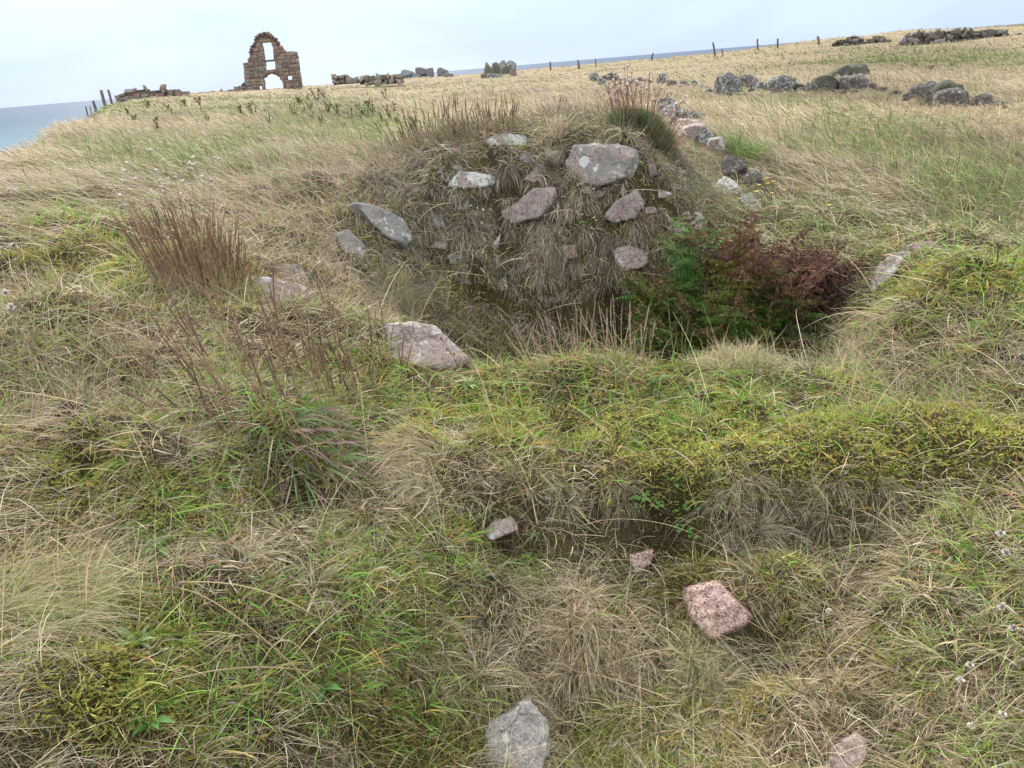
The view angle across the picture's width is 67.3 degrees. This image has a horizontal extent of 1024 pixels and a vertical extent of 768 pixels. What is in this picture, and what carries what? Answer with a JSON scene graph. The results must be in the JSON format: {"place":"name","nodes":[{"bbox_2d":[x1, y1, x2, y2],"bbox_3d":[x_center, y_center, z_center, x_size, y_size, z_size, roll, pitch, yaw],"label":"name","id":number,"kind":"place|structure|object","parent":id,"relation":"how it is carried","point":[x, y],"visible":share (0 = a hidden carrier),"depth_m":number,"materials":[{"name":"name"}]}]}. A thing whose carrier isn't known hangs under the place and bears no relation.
{"place":"outdoors","nodes":[
{"label":"outdoors","id":0,"kind":"place"},
{"bbox_2d":[0,25,1023,767],"bbox_3d":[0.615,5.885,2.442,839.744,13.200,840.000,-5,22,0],"label":"ground","id":1,"kind":"structure","parent":0,"point":[644,507],"depth_m":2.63,"materials":[{"name":"plant"}]},
{"bbox_2d":[1,288,26,348],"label":"dried flower","id":2,"kind":"object","parent":1,"relation":"on","point":[4,291],"visible":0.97,"depth_m":2.45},
{"bbox_2d":[0,497,170,702],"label":"grass tussock","id":3,"kind":"object","parent":1,"relation":"on","point":[90,598],"depth_m":1.74,"materials":[{"name":"plant"}]},
{"bbox_2d":[112,624,153,647],"bbox_3d":[-0.833,0.558,1.703,0.107,0.039,0.077,-9,23,-9],"label":"plantain rosette","id":4,"kind":"object","parent":1,"relation":"on","point":[141,636],"visible":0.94,"depth_m":1.71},
{"bbox_2d":[123,695,175,737],"bbox_3d":[-0.764,0.693,1.606,0.104,0.024,0.109,-16,25,-25],"label":"plantain rosette","id":5,"kind":"object","parent":1,"relation":"on","point":[162,718],"visible":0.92,"depth_m":1.59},
{"bbox_2d":[114,84,189,101],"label":"wall","id":6,"kind":"structure","parent":1,"relation":"on","point":[135,93],"depth_m":55.95,"materials":[{"name":"stone"}]},
{"bbox_2d":[140,534,175,555],"bbox_3d":[-0.911,0.415,1.993,0.086,0.024,0.119,-17,25,-27],"label":"plantain rosette","id":7,"kind":"object","parent":1,"relation":"on","point":[157,545],"visible":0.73,"depth_m":2.00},
{"bbox_2d":[102,147,221,238],"bbox_3d":[-1.911,-1.038,4.273,0.608,0.524,0.552,-14,24,-22],"label":"thrift cushion","id":8,"kind":"object","parent":1,"relation":"on","point":[202,176],"visible":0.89,"depth_m":4.23,"materials":[{"name":"plant"}]},
{"bbox_2d":[101,186,269,312],"bbox_3d":[-1.381,-0.549,3.312,0.624,0.574,0.579,-5,22,0],"label":"tussock","id":9,"kind":"object","parent":1,"relation":"on","point":[190,263],"visible":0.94,"depth_m":3.28,"materials":[{"name":"plant"}]},
{"bbox_2d":[201,81,247,92],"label":"collapsed wall","id":10,"kind":"structure","parent":1,"relation":"on","point":[243,86],"depth_m":66.81,"materials":[{"name":"stone"}]},
{"bbox_2d":[93,258,387,524],"bbox_3d":[-0.799,0.009,2.458,0.771,0.708,0.756,-5,22,0],"label":"tussock","id":11,"kind":"object","parent":1,"relation":"on","point":[310,413],"visible":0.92,"depth_m":2.43,"materials":[{"name":"plant"}]},
{"bbox_2d":[164,586,319,689],"bbox_3d":[-0.587,0.584,1.724,0.273,0.465,0.017,-22,28,-35],"label":"ribwort stem","id":12,"kind":"object","parent":1,"relation":"on","point":[247,625],"visible":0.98,"depth_m":1.71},
{"bbox_2d":[161,667,323,686],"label":"ribwort stem","id":13,"kind":"object","parent":1,"relation":"on","point":[166,682],"visible":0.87,"depth_m":1.77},
{"bbox_2d":[172,581,318,617],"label":"ribwort stem","id":14,"kind":"object","parent":1,"relation":"on","point":[182,583],"visible":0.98,"depth_m":1.83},
{"bbox_2d":[243,32,302,89],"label":"ruined gable","id":15,"kind":"structure","parent":1,"relation":"on","point":[257,72],"depth_m":69.00,"materials":[{"name":"stone"}]},
{"bbox_2d":[250,277,316,301],"bbox_3d":[-1.094,-0.416,3.659,0.348,0.231,0.193,-15,-10,-23],"label":"stone","id":16,"kind":"object","parent":1,"relation":"on","point":[264,280],"visible":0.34,"depth_m":3.58,"materials":[{"name":"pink stone"}]},
{"bbox_2d":[254,640,318,677],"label":"ribwort stem","id":17,"kind":"object","parent":1,"relation":"on","point":[259,668],"visible":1,"depth_m":1.78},
{"bbox_2d":[274,264,307,283],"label":"stone","id":18,"kind":"object","parent":1,"relation":"on","point":[294,270],"visible":0.46,"depth_m":3.91,"materials":[{"name":"stone"}]},
{"bbox_2d":[285,576,323,626],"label":"ribwort stem","id":19,"kind":"object","parent":1,"relation":"on","point":[291,578],"visible":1,"depth_m":1.89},
{"bbox_2d":[304,672,341,705],"bbox_3d":[-0.466,0.741,1.877,0.079,0.017,0.089,-18,26,-29],"label":"plantain rosette","id":20,"kind":"object","parent":1,"relation":"on","point":[330,686],"visible":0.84,"depth_m":1.87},
{"bbox_2d":[232,278,422,414],"bbox_3d":[-0.678,-0.112,2.959,0.608,0.467,0.612,-1,23,8],"label":"tussock","id":21,"kind":"object","parent":1,"relation":"on","point":[372,376],"visible":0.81,"depth_m":2.93,"materials":[{"name":"plant"}]},
{"bbox_2d":[332,229,366,259],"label":"stone","id":22,"kind":"object","parent":1,"relation":"on","point":[358,245],"visible":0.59,"depth_m":4.69,"materials":[{"name":"grey stone"}]},
{"bbox_2d":[331,73,404,85],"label":"rubble wall","id":23,"kind":"structure","parent":1,"relation":"on","point":[379,80],"depth_m":54.55,"materials":[{"name":"stone"}]},
{"bbox_2d":[347,202,412,248],"bbox_3d":[-0.844,-1.027,5.035,0.369,0.401,0.269,-14,1,-20],"label":"stone","id":24,"kind":"object","parent":1,"relation":"on","point":[396,229],"visible":0.77,"depth_m":4.95,"materials":[{"name":"grey stone"}]},
{"bbox_2d":[356,235,432,319],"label":"grass tussock","id":25,"kind":"object","parent":1,"relation":"on","point":[401,283],"depth_m":4.77,"materials":[{"name":"plant"}]},
{"bbox_2d":[353,406,470,525],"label":"grass tussock","id":26,"kind":"object","parent":1,"relation":"on","point":[416,440],"depth_m":2.59,"materials":[{"name":"plant"}]},
{"bbox_2d":[374,90,473,159],"bbox_3d":[-0.630,-1.930,5.769,0.785,0.485,0.752,-5,22,0],"label":"sea plantain","id":27,"kind":"object","parent":1,"relation":"on","point":[414,124],"visible":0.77,"depth_m":5.69,"materials":[{"name":"plant"}]},
{"bbox_2d":[384,321,470,370],"bbox_3d":[-0.412,-0.139,3.503,0.434,0.372,0.287,-13,-14,-20],"label":"stone","id":28,"kind":"object","parent":1,"relation":"on","point":[418,335],"visible":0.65,"depth_m":3.39,"materials":[{"name":"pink stone"}]},
{"bbox_2d":[428,212,444,230],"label":"stone","id":29,"kind":"object","parent":1,"relation":"on","point":[439,224],"visible":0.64,"depth_m":5.13,"materials":[{"name":"white stone"}]},
{"bbox_2d":[430,240,447,249],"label":"stone","id":30,"kind":"object","parent":1,"relation":"on","point":[439,244],"visible":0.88,"depth_m":5.10,"materials":[{"name":"stone"}]},
{"bbox_2d":[447,254,466,263],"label":"stone","id":31,"kind":"object","parent":1,"relation":"on","point":[457,256],"visible":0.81,"depth_m":5.10,"materials":[{"name":"grey stone"}]},
{"bbox_2d":[448,171,495,189],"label":"stone","id":32,"kind":"object","parent":1,"relation":"on","point":[484,182],"visible":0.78,"depth_m":5.18,"materials":[{"name":"white stone"}]},
{"bbox_2d":[428,288,524,357],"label":"heath plant","id":33,"kind":"object","parent":1,"relation":"on","point":[498,333],"visible":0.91,"depth_m":4.91,"materials":[{"name":"plant"}]},
{"bbox_2d":[440,93,524,151],"bbox_3d":[-0.198,-1.874,5.482,0.622,0.398,0.622,-5,22,0],"label":"sea plantain","id":34,"kind":"object","parent":1,"relation":"on","point":[489,125],"visible":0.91,"depth_m":5.47,"materials":[{"name":"plant"}]},
{"bbox_2d":[483,62,493,74],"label":"boulder","id":35,"kind":"object","parent":1,"relation":"on","point":[488,69],"visible":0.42,"depth_m":83.12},
{"bbox_2d":[248,97,742,366],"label":"hanging grass","id":36,"kind":"structure","parent":1,"relation":"on","point":[394,190],"depth_m":5.10,"materials":[{"name":"plant"}]},
{"bbox_2d":[483,516,517,540],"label":"stone","id":37,"kind":"object","parent":1,"relation":"on","point":[501,529],"visible":0.88,"depth_m":2.59,"materials":[{"name":"grey stone"}]},
{"bbox_2d":[500,63,510,74],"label":"boulder","id":38,"kind":"object","parent":1,"relation":"on","point":[505,69],"visible":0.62,"depth_m":79.73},
{"bbox_2d":[486,134,526,147],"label":"stone","id":39,"kind":"object","parent":1,"relation":"on","point":[494,139],"visible":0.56,"depth_m":5.31,"materials":[{"name":"white stone"}]},
{"bbox_2d":[0,108,1023,767],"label":"moss","id":40,"kind":"object","parent":1,"relation":"on","point":[444,752],"visible":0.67,"depth_m":2.35,"materials":[{"name":"plant"}]},
{"bbox_2d":[0,102,1023,767],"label":"green grass","id":41,"kind":"structure","parent":1,"relation":"on","point":[470,538],"depth_m":2.38,"materials":[{"name":"plant"}]},
{"bbox_2d":[0,24,1023,767],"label":"straw grass","id":42,"kind":"structure","parent":1,"relation":"on","point":[86,172],"depth_m":9.42,"materials":[{"name":"plant"}]},
{"bbox_2d":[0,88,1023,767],"bbox_3d":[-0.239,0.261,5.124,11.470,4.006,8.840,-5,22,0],"label":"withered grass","id":43,"kind":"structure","parent":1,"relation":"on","point":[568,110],"depth_m":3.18,"materials":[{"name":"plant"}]},
{"bbox_2d":[0,23,1023,293],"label":"long green grass","id":44,"kind":"structure","parent":1,"relation":"on","point":[854,139],"depth_m":8.45,"materials":[{"name":"plant"}]},
{"bbox_2d":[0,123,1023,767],"bbox_3d":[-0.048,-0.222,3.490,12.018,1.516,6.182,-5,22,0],"label":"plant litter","id":45,"kind":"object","parent":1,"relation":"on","point":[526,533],"visible":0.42,"depth_m":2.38,"materials":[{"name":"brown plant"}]},
{"bbox_2d":[483,699,550,767],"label":"stone","id":46,"kind":"object","parent":1,"relation":"on","point":[532,725],"visible":0.76,"depth_m":2.13,"materials":[{"name":"stone"}]},
{"bbox_2d":[502,187,556,224],"bbox_3d":[0.114,-1.191,5.191,0.412,0.279,0.246,-3,7,4],"label":"stone","id":47,"kind":"object","parent":1,"relation":"on","point":[521,213],"visible":0.76,"depth_m":5.09,"materials":[{"name":"stone"}]},
{"bbox_2d":[522,169,541,182],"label":"stone","id":48,"kind":"object","parent":1,"relation":"on","point":[529,178],"visible":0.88,"depth_m":5.14,"materials":[{"name":"stone"}]},
{"bbox_2d":[514,216,571,302],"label":"grass tussock","id":49,"kind":"object","parent":1,"relation":"on","point":[541,262],"depth_m":5.09,"materials":[{"name":"plant"}]},
{"bbox_2d":[524,112,577,164],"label":"grass tussock","id":50,"kind":"object","parent":1,"relation":"on","point":[556,135],"depth_m":5.24,"materials":[{"name":"plant"}]},
{"bbox_2d":[505,298,605,401],"bbox_3d":[0.189,-0.141,3.256,0.429,0.366,0.422,-9,23,-10],"label":"sea plantain","id":51,"kind":"object","parent":1,"relation":"on","point":[543,381],"visible":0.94,"depth_m":3.26,"materials":[{"name":"plant"}]},
{"bbox_2d":[540,464,587,536],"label":"grass tussock","id":52,"kind":"object","parent":1,"relation":"on","point":[558,490],"depth_m":2.68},
{"bbox_2d":[562,245,578,258],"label":"stone","id":53,"kind":"object","parent":1,"relation":"on","point":[570,255],"visible":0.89,"depth_m":5.06,"materials":[{"name":"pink stone"}]},
{"bbox_2d":[519,561,659,744],"bbox_3d":[0.255,0.803,2.383,0.483,0.416,0.531,-5,22,0],"label":"grass tussock","id":54,"kind":"object","parent":1,"relation":"on","point":[584,610],"depth_m":2.36,"materials":[{"name":"plant"}]},
{"bbox_2d":[565,142,639,186],"bbox_3d":[0.619,-1.470,5.170,0.527,0.344,0.322,3,6,18],"label":"stone","id":55,"kind":"object","parent":1,"relation":"on","point":[591,157],"visible":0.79,"depth_m":5.05,"materials":[{"name":"stone"}]},
{"bbox_2d":[568,294,663,394],"bbox_3d":[0.436,-0.165,3.198,0.429,0.353,0.429,-5,22,0],"label":"sea plantain","id":56,"kind":"object","parent":1,"relation":"on","point":[634,350],"visible":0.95,"depth_m":3.21,"materials":[{"name":"plant"}]},
{"bbox_2d":[596,465,648,549],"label":"grass tussock","id":57,"kind":"object","parent":1,"relation":"on","point":[633,486],"depth_m":2.69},
{"bbox_2d":[603,189,644,223],"bbox_3d":[0.741,-1.177,5.090,0.321,0.273,0.192,-2,9,7],"label":"stone","id":58,"kind":"object","parent":1,"relation":"on","point":[618,209],"visible":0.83,"depth_m":5.01,"materials":[{"name":"stone"}]},
{"bbox_2d":[614,246,649,273],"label":"stone","id":59,"kind":"object","parent":1,"relation":"on","point":[631,259],"visible":0.72,"depth_m":4.98,"materials":[{"name":"stone"}]},
{"bbox_2d":[629,548,652,569],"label":"stone","id":60,"kind":"object","parent":1,"relation":"on","point":[643,556],"visible":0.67,"depth_m":2.66,"materials":[{"name":"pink stone"}]},
{"bbox_2d":[595,63,693,162],"bbox_3d":[0.917,-1.873,5.332,0.624,0.675,0.617,-19,26,-30],"label":"thrift cushion","id":61,"kind":"object","parent":1,"relation":"on","point":[644,115],"visible":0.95,"depth_m":5.26,"materials":[{"name":"plant"}]},
{"bbox_2d":[645,158,657,176],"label":"stone","id":62,"kind":"object","parent":1,"relation":"on","point":[652,169],"visible":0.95,"depth_m":5.05,"materials":[{"name":"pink stone"}]},
{"bbox_2d":[658,190,672,198],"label":"stone","id":63,"kind":"object","parent":1,"relation":"on","point":[665,194],"visible":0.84,"depth_m":5.07,"materials":[{"name":"stone"}]},
{"bbox_2d":[656,98,676,111],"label":"stone","id":64,"kind":"object","parent":1,"relation":"on","point":[667,101],"visible":0.38,"depth_m":10.85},
{"bbox_2d":[660,104,685,115],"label":"stone","id":65,"kind":"object","parent":1,"relation":"on","point":[670,111],"visible":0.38,"depth_m":10.70,"materials":[{"name":"grey stone"}]},
{"bbox_2d":[652,304,699,372],"bbox_3d":[0.704,-0.192,3.261,0.183,0.358,0.211,-14,24,-22],"label":"sea plantain","id":66,"kind":"object","parent":1,"relation":"on","point":[687,362],"visible":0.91,"depth_m":3.29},
{"bbox_2d":[669,111,686,125],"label":"stone","id":67,"kind":"object","parent":1,"relation":"on","point":[679,114],"visible":0.36,"depth_m":10.26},
{"bbox_2d":[674,211,707,238],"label":"stone","id":68,"kind":"object","parent":1,"relation":"on","point":[698,217],"visible":0.23,"depth_m":5.01,"materials":[{"name":"stone"}]},
{"bbox_2d":[680,123,707,137],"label":"stone","id":69,"kind":"object","parent":1,"relation":"on","point":[693,129],"visible":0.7,"depth_m":7.45,"materials":[{"name":"stone"}]},
{"bbox_2d":[685,111,704,119],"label":"stone","id":70,"kind":"object","parent":1,"relation":"on","point":[692,113],"visible":0.52,"depth_m":10.69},
{"bbox_2d":[694,129,716,143],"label":"stone","id":71,"kind":"object","parent":1,"relation":"on","point":[700,137],"visible":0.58,"depth_m":7.36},
{"bbox_2d":[657,596,768,736],"bbox_3d":[0.558,0.817,2.284,0.376,0.260,0.408,-15,25,-23],"label":"grass tussock","id":72,"kind":"object","parent":1,"relation":"on","point":[713,670],"depth_m":2.28,"materials":[{"name":"plant"}]},
{"bbox_2d":[706,136,726,150],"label":"stone","id":73,"kind":"object","parent":1,"relation":"on","point":[713,143],"visible":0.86,"depth_m":7.21,"materials":[{"name":"stone"}]},
{"bbox_2d":[682,580,752,639],"bbox_3d":[0.646,0.713,2.419,0.234,0.206,0.149,3,-17,17],"label":"stone","id":74,"kind":"object","parent":1,"relation":"on","point":[723,598],"visible":0.88,"depth_m":2.37,"materials":[{"name":"pink stone"}]},
{"bbox_2d":[694,459,755,555],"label":"grass tussock","id":75,"kind":"object","parent":1,"relation":"on","point":[725,478],"depth_m":2.62,"materials":[{"name":"plant"}]},
{"bbox_2d":[714,71,742,94],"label":"boulder","id":76,"kind":"object","parent":1,"relation":"on","point":[727,81],"visible":0.69,"depth_m":16.64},
{"bbox_2d":[715,176,742,196],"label":"stone","id":77,"kind":"object","parent":1,"relation":"on","point":[735,184],"visible":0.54,"depth_m":6.20,"materials":[{"name":"white stone"}]},
{"bbox_2d":[713,155,747,177],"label":"stone","id":78,"kind":"object","parent":1,"relation":"on","point":[732,163],"visible":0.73,"depth_m":6.67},
{"bbox_2d":[685,332,786,377],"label":"grass tussock","id":79,"kind":"object","parent":1,"relation":"on","point":[715,363],"depth_m":3.24,"materials":[{"name":"plant"}]},
{"bbox_2d":[706,128,781,163],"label":"grass tussock","id":80,"kind":"object","parent":1,"relation":"on","point":[755,148],"depth_m":7.20,"materials":[{"name":"plant"}]},
{"bbox_2d":[610,189,887,365],"bbox_3d":[1.294,-0.549,4.439,1.487,1.014,1.127,-5,22,0],"label":"fern","id":81,"kind":"object","parent":1,"relation":"on","point":[741,290],"visible":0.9,"depth_m":4.32,"materials":[{"name":"plant"}]},
{"bbox_2d":[740,74,758,87],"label":"boulder","id":82,"kind":"object","parent":1,"relation":"on","point":[750,78],"visible":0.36,"depth_m":18.32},
{"bbox_2d":[738,170,763,186],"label":"stone","id":83,"kind":"object","parent":1,"relation":"on","point":[751,174],"visible":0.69,"depth_m":6.49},
{"bbox_2d":[737,193,764,212],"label":"stone","id":84,"kind":"object","parent":1,"relation":"on","point":[750,195],"visible":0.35,"depth_m":5.80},
{"bbox_2d":[699,444,832,582],"bbox_3d":[0.857,0.424,2.558,0.464,0.390,0.441,-5,22,0],"label":"grass tussock","id":85,"kind":"object","parent":1,"relation":"on","point":[769,526],"depth_m":2.61,"materials":[{"name":"plant"}]},
{"bbox_2d":[754,178,790,207],"bbox_3d":[1.941,-1.445,5.792,0.302,0.240,0.434,-13,24,-19],"label":"hawkbit","id":86,"kind":"object","parent":1,"relation":"on","point":[764,203],"visible":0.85,"depth_m":5.77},
{"bbox_2d":[766,74,796,90],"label":"boulder","id":87,"kind":"object","parent":1,"relation":"on","point":[785,82],"visible":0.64,"depth_m":17.17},
{"bbox_2d":[809,75,837,91],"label":"boulder","id":88,"kind":"object","parent":1,"relation":"on","point":[825,81],"visible":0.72,"depth_m":16.52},
{"bbox_2d":[798,204,848,229],"bbox_3d":[2.136,-1.164,5.281,0.302,0.171,0.265,-5,22,0],"label":"hawkbit","id":89,"kind":"object","parent":1,"relation":"on","point":[820,219],"visible":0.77,"depth_m":5.27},
{"bbox_2d":[787,451,863,556],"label":"grass tussock","id":90,"kind":"object","parent":1,"relation":"on","point":[839,490],"depth_m":2.56,"materials":[{"name":"plant"}]},
{"bbox_2d":[825,731,867,767],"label":"stone","id":91,"kind":"object","parent":1,"relation":"on","point":[839,745],"visible":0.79,"depth_m":1.96,"materials":[{"name":"stone"}]},
{"bbox_2d":[828,63,868,76],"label":"boulder","id":92,"kind":"object","parent":1,"relation":"on","point":[851,69],"visible":0.51,"depth_m":23.35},
{"bbox_2d":[836,75,868,90],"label":"boulder","id":93,"kind":"object","parent":1,"relation":"on","point":[847,81],"visible":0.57,"depth_m":16.44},
{"bbox_2d":[832,35,891,46],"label":"fallen wall","id":94,"kind":"structure","parent":1,"relation":"on","point":[851,40],"depth_m":50.33,"materials":[{"name":"stone"}]},
{"bbox_2d":[821,304,909,367],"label":"grass tussock","id":95,"kind":"object","parent":1,"relation":"on","point":[867,339],"depth_m":3.65,"materials":[{"name":"plant"}]},
{"bbox_2d":[861,82,876,88],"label":"boulder","id":96,"kind":"object","parent":1,"relation":"on","point":[870,85],"visible":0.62,"depth_m":16.24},
{"bbox_2d":[843,467,915,544],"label":"grass tussock","id":97,"kind":"object","parent":1,"relation":"on","point":[880,486],"depth_m":2.52,"materials":[{"name":"plant"}]},
{"bbox_2d":[870,251,912,292],"bbox_3d":[2.052,-0.587,4.156,0.157,0.301,0.195,18,2,-43],"label":"stone","id":98,"kind":"object","parent":1,"relation":"on","point":[885,263],"visible":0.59,"depth_m":4.11,"materials":[{"name":"stone"}]},
{"bbox_2d":[907,82,928,98],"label":"boulder","id":99,"kind":"object","parent":1,"relation":"on","point":[917,88],"visible":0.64,"depth_m":14.55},
{"bbox_2d":[904,241,937,251],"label":"stone","id":100,"kind":"object","parent":1,"relation":"on","point":[915,247],"visible":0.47,"depth_m":4.15,"materials":[{"name":"stone"}]},
{"bbox_2d":[928,80,964,97],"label":"boulder","id":101,"kind":"object","parent":1,"relation":"on","point":[943,85],"visible":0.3,"depth_m":14.25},
{"bbox_2d":[932,87,969,106],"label":"boulder","id":102,"kind":"object","parent":1,"relation":"on","point":[957,95],"visible":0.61,"depth_m":13.48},
{"bbox_2d":[898,27,1021,44],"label":"field wall","id":103,"kind":"structure","parent":1,"relation":"on","point":[918,36],"depth_m":46.54,"materials":[{"name":"stone"}]},
{"bbox_2d":[901,241,1023,350],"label":"sea plantain","id":104,"kind":"object","parent":1,"relation":"on","point":[967,298],"visible":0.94,"depth_m":3.21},
{"bbox_2d":[970,92,994,105],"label":"boulder","id":105,"kind":"object","parent":1,"relation":"on","point":[985,97],"visible":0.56,"depth_m":13.35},
{"bbox_2d":[956,645,1021,682],"bbox_3d":[1.200,0.704,1.928,0.186,0.065,0.021,-9,23,-10],"label":"thrift","id":106,"kind":"object","parent":1,"relation":"on","point":[959,679],"visible":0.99,"depth_m":1.92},
{"bbox_2d":[967,692,1013,729],"bbox_3d":[1.162,0.789,1.868,0.156,0.046,0.020,-16,25,-25],"label":"thrift","id":107,"kind":"object","parent":1,"relation":"on","point":[972,725],"visible":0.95,"depth_m":1.85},
{"bbox_2d":[966,643,1018,667],"bbox_3d":[1.202,0.673,1.924,0.174,0.023,0.018,-13,24,-20],"label":"thrift","id":108,"kind":"object","parent":1,"relation":"on","point":[969,664],"visible":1,"depth_m":1.90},
{"bbox_2d":[995,529,1023,588],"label":"thrift","id":109,"kind":"object","parent":1,"relation":"on","point":[999,533],"visible":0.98,"depth_m":1.88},
{"bbox_2d":[1001,548,1023,582],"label":"thrift","id":110,"kind":"object","parent":1,"relation":"on","point":[1005,552],"visible":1,"depth_m":1.86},
{"bbox_2d":[0,23,1023,154],"bbox_3d":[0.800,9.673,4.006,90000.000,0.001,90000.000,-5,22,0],"label":"sea","id":111,"kind":"structure","parent":0,"point":[20,122],"depth_m":1507.00,"materials":[{"name":"liquid"}]},
{"bbox_2d":[0,0,1023,107],"label":"sky","id":112,"kind":"structure","parent":0,"point":[52,51],"materials":[{"name":"white"}]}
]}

